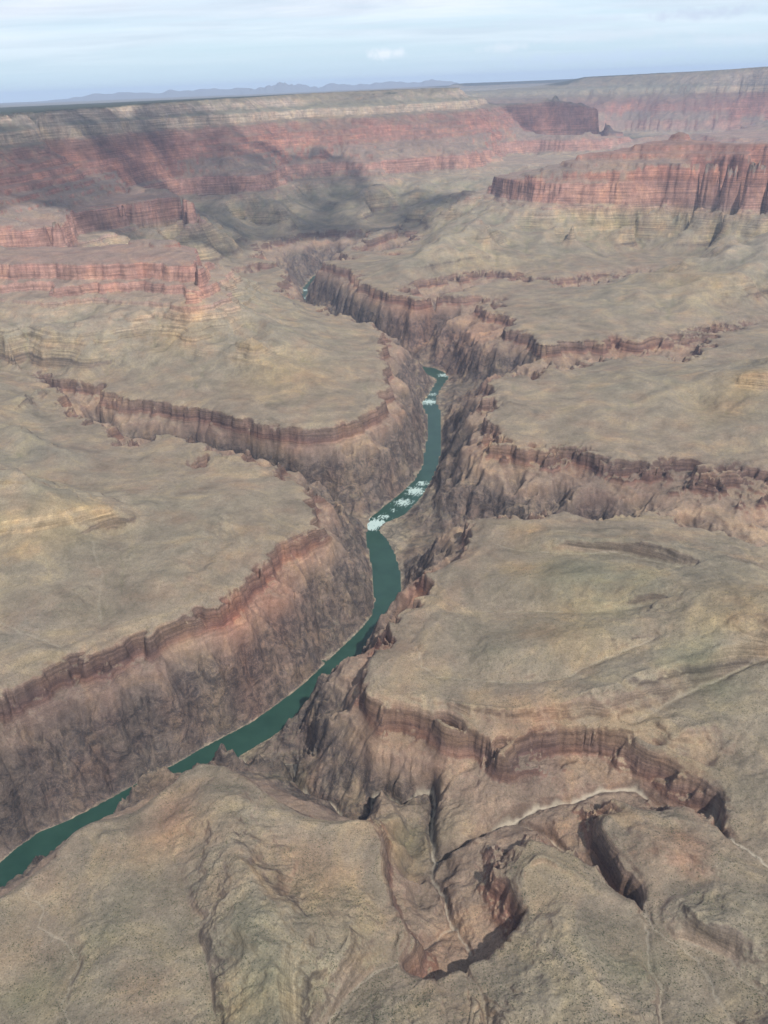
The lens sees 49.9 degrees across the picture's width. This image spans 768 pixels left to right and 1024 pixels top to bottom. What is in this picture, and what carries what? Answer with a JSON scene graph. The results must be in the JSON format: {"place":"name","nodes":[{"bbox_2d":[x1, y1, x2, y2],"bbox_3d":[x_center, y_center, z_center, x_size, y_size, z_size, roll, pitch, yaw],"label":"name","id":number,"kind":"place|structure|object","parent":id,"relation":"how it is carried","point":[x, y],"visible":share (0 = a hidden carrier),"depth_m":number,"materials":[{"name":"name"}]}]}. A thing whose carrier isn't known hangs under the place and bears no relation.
{"place":"outdoors","nodes":[
{"label":"outdoors","id":0,"kind":"place"},
{"bbox_2d":[0,145,208,246],"bbox_3d":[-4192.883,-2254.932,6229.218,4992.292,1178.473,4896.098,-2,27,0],"label":"promontory","id":1,"kind":"structure","parent":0,"point":[39,198],"depth_m":7446.39,"materials":[{"name":"red stone"}]},
{"bbox_2d":[0,239,216,304],"bbox_3d":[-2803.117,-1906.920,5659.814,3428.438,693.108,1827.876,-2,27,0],"label":"butte","id":2,"kind":"object","parent":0,"point":[166,267],"visible":1,"depth_m":5471.99,"materials":[{"name":"red stone"}]},
{"bbox_2d":[42,88,250,101],"bbox_3d":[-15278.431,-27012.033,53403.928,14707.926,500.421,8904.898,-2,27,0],"label":"mountains","id":3,"kind":"structure","parent":0,"point":[169,93],"depth_m":52311.22,"materials":[{"name":"grey"}]},
{"bbox_2d":[0,176,392,710],"bbox_3d":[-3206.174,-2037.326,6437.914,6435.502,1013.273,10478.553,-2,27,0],"label":"bench","id":4,"kind":"object","parent":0,"point":[260,347],"visible":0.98,"depth_m":3953.65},
{"bbox_2d":[0,275,447,886],"bbox_3d":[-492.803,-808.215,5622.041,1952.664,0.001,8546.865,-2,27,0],"label":"river","id":5,"kind":"structure","parent":0,"point":[272,721],"depth_m":2889.41,"materials":[{"name":"liquid"}]},
{"bbox_2d":[304,289,447,530],"bbox_3d":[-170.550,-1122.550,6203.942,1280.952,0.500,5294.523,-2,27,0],"label":"whitewater","id":6,"kind":"structure","parent":5,"relation":"on","point":[374,523],"depth_m":4116.89,"materials":[{"name":"white liquid"}]},
{"bbox_2d":[242,82,317,94],"bbox_3d":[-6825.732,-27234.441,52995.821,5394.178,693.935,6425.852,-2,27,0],"label":"mountain","id":7,"kind":"structure","parent":0,"point":[280,87],"depth_m":51548.69,"materials":[{"name":"grey"}]},
{"bbox_2d":[0,72,672,119],"bbox_3d":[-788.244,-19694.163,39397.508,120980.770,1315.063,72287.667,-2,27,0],"label":"plateau","id":8,"kind":"structure","parent":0,"point":[21,109],"depth_m":12769.28,"materials":[{"name":"stone"}]},
{"bbox_2d":[0,224,767,979],"bbox_3d":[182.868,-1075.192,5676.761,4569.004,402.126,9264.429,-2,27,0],"label":"gorge","id":9,"kind":"structure","parent":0,"point":[446,814],"depth_m":2667.73,"materials":[{"name":"brown stone"}]},
{"bbox_2d":[0,764,767,1023],"bbox_3d":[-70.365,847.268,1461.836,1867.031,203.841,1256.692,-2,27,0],"label":"foreground bench","id":10,"kind":"object","parent":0,"point":[738,949],"visible":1,"depth_m":1551.95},
{"bbox_2d":[0,520,767,1023],"bbox_3d":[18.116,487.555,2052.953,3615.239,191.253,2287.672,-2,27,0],"label":"desert scrub","id":11,"kind":"object","parent":10,"relation":"on","point":[378,864],"visible":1,"depth_m":1610.09,"materials":[{"name":"green plant"}]},
{"bbox_2d":[0,88,767,212],"bbox_3d":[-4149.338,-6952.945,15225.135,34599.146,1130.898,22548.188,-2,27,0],"label":"canyon wall","id":12,"kind":"structure","parent":0,"point":[256,149],"depth_m":11308.03,"materials":[{"name":"red stone"}]},
{"bbox_2d":[0,0,767,102],"label":"sky","id":13,"kind":"structure","parent":0,"point":[50,49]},
{"bbox_2d":[317,79,457,90],"bbox_3d":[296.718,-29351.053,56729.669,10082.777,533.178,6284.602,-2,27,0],"label":"hills","id":14,"kind":"structure","parent":0,"point":[376,85],"depth_m":55400.08,"materials":[{"name":"stone"}]},
{"bbox_2d":[323,123,767,953],"bbox_3d":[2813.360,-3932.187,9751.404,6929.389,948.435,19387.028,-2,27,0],"label":"bench","id":15,"kind":"object","parent":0,"point":[705,413],"visible":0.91,"depth_m":2813.10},
{"bbox_2d":[457,132,767,218],"bbox_3d":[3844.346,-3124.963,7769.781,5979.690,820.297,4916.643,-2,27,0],"label":"butte","id":16,"kind":"object","parent":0,"point":[672,169],"visible":1,"depth_m":7917.68,"materials":[{"name":"red stone"}]},
{"bbox_2d":[514,67,767,138],"bbox_3d":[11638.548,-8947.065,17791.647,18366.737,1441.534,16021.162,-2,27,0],"label":"canyon wall","id":17,"kind":"structure","parent":0,"point":[633,106],"depth_m":18017.51,"materials":[{"name":"red stone"}]}
]}

